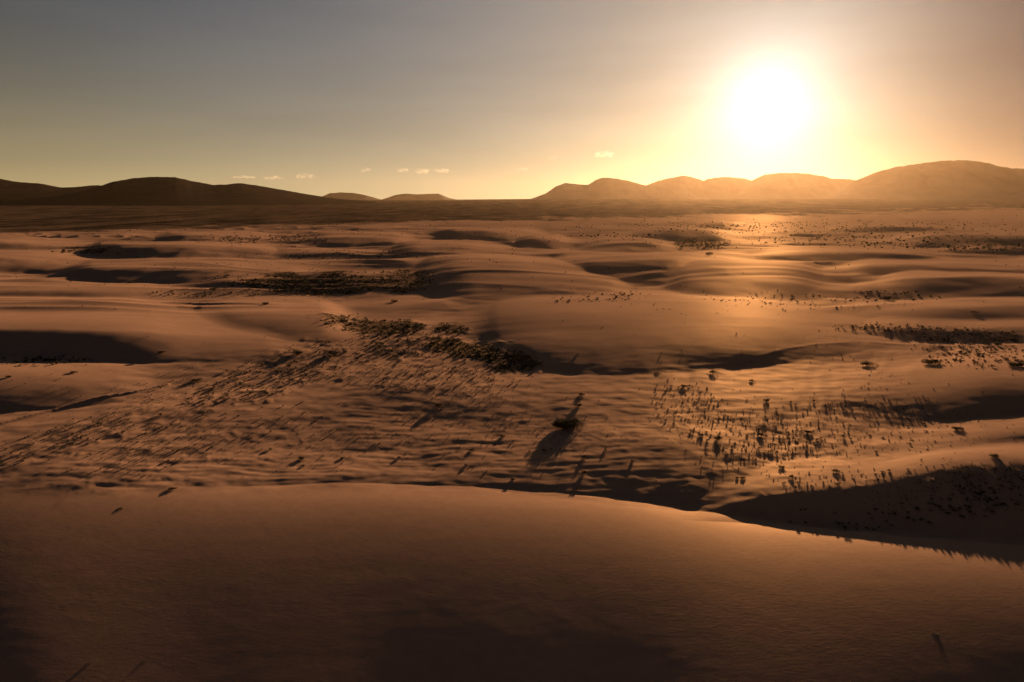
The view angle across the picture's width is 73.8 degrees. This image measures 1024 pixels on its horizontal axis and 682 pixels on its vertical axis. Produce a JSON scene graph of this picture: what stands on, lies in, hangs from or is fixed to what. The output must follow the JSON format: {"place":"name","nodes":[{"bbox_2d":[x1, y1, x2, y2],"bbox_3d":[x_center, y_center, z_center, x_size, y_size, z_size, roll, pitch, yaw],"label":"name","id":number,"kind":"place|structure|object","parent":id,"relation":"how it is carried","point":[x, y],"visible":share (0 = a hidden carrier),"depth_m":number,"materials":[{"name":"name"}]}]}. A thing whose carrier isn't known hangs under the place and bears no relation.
{"place":"outdoors","nodes":[
{"label":"outdoors","id":0,"kind":"place"},
{"bbox_2d":[0,179,100,198],"bbox_3d":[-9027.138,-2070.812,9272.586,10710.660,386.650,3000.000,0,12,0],"label":"hill","id":1,"kind":"structure","parent":0,"point":[10,189],"depth_m":8885.34,"materials":[{"name":"brown sand"}]},
{"bbox_2d":[0,177,375,205],"bbox_3d":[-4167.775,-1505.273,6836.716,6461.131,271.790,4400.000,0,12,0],"label":"hill","id":2,"kind":"structure","parent":0,"point":[158,191],"depth_m":5880.83,"materials":[{"name":"brown sand"}]},
{"bbox_2d":[322,192,380,199],"bbox_3d":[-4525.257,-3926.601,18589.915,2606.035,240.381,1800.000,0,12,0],"label":"hill","id":3,"kind":"structure","parent":0,"point":[347,196],"depth_m":18318.24,"materials":[{"name":"brown sand"}]},
{"bbox_2d":[382,194,455,199],"bbox_3d":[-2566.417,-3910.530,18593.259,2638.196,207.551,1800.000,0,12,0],"label":"hill","id":4,"kind":"structure","parent":0,"point":[418,197],"depth_m":18307.76,"materials":[{"name":"brown sand"}]},
{"bbox_2d":[0,199,1023,681],"bbox_3d":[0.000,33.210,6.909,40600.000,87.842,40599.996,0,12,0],"label":"ground","id":5,"kind":"structure","parent":0,"point":[242,553],"depth_m":147.94,"materials":[{"name":"brown sand"}]},
{"bbox_2d":[292,350,302,354],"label":"bush","id":6,"kind":"object","parent":5,"relation":"on","point":[297,352],"visible":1,"depth_m":223.45,"materials":[{"name":"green plant"}]},
{"bbox_2d":[328,349,340,355],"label":"bush","id":7,"kind":"object","parent":5,"relation":"on","point":[333,352],"visible":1,"depth_m":223.71,"materials":[{"name":"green plant"}]},
{"bbox_2d":[0,206,1023,524],"bbox_3d":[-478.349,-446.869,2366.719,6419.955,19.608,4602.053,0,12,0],"label":"scrub","id":8,"kind":"object","parent":5,"relation":"on","point":[406,326],"visible":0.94,"depth_m":245.90,"materials":[{"name":"green plant"}]},
{"bbox_2d":[550,418,585,428],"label":"bush","id":9,"kind":"object","parent":5,"relation":"on","point":[568,423],"visible":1,"depth_m":159.10,"materials":[{"name":"green plant"}]},
{"bbox_2d":[860,360,877,364],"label":"bush","id":10,"kind":"object","parent":5,"relation":"on","point":[867,363],"visible":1,"depth_m":209.86,"materials":[{"name":"green plant"}]},
{"bbox_2d":[920,359,940,364],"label":"bush","id":11,"kind":"object","parent":5,"relation":"on","point":[932,361],"visible":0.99,"depth_m":206.59,"materials":[{"name":"green plant"}]},
{"bbox_2d":[1006,362,1023,366],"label":"bush","id":12,"kind":"object","parent":5,"relation":"on","point":[1018,364],"visible":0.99,"depth_m":197.37,"materials":[{"name":"green plant"}]},
{"bbox_2d":[0,0,1023,199],"label":"sky","id":13,"kind":"structure","parent":0,"point":[380,99],"materials":[{"name":"grey"}]},
{"bbox_2d":[532,178,653,198],"bbox_3d":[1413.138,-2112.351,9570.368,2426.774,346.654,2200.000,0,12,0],"label":"hill","id":14,"kind":"structure","parent":0,"point":[607,188],"depth_m":9213.88,"materials":[{"name":"brown sand"}]},
{"bbox_2d":[646,176,731,198],"bbox_3d":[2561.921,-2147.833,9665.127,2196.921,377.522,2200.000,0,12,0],"label":"hill","id":15,"kind":"structure","parent":0,"point":[683,187],"depth_m":9287.53,"materials":[{"name":"brown sand"}]},
{"bbox_2d":[704,177,751,197],"bbox_3d":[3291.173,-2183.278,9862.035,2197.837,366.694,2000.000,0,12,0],"label":"hill","id":16,"kind":"structure","parent":0,"point":[730,187],"depth_m":9619.26,"materials":[{"name":"brown sand"}]},
{"bbox_2d":[732,173,855,198],"bbox_3d":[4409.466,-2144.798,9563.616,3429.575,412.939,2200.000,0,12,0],"label":"hill","id":17,"kind":"structure","parent":0,"point":[789,186],"depth_m":9195.37,"materials":[{"name":"brown sand"}]},
{"bbox_2d":[824,160,1023,198],"bbox_3d":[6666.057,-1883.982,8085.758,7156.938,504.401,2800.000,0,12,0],"label":"hill","id":18,"kind":"structure","parent":0,"point":[938,179],"depth_m":7619.48,"materials":[{"name":"brown sand"}]},
{"bbox_2d":[938,186,1023,199],"bbox_3d":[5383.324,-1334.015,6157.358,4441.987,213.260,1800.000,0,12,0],"label":"hill","id":19,"kind":"structure","parent":0,"point":[1014,193],"depth_m":5933.40,"materials":[{"name":"brown sand"}]}
]}

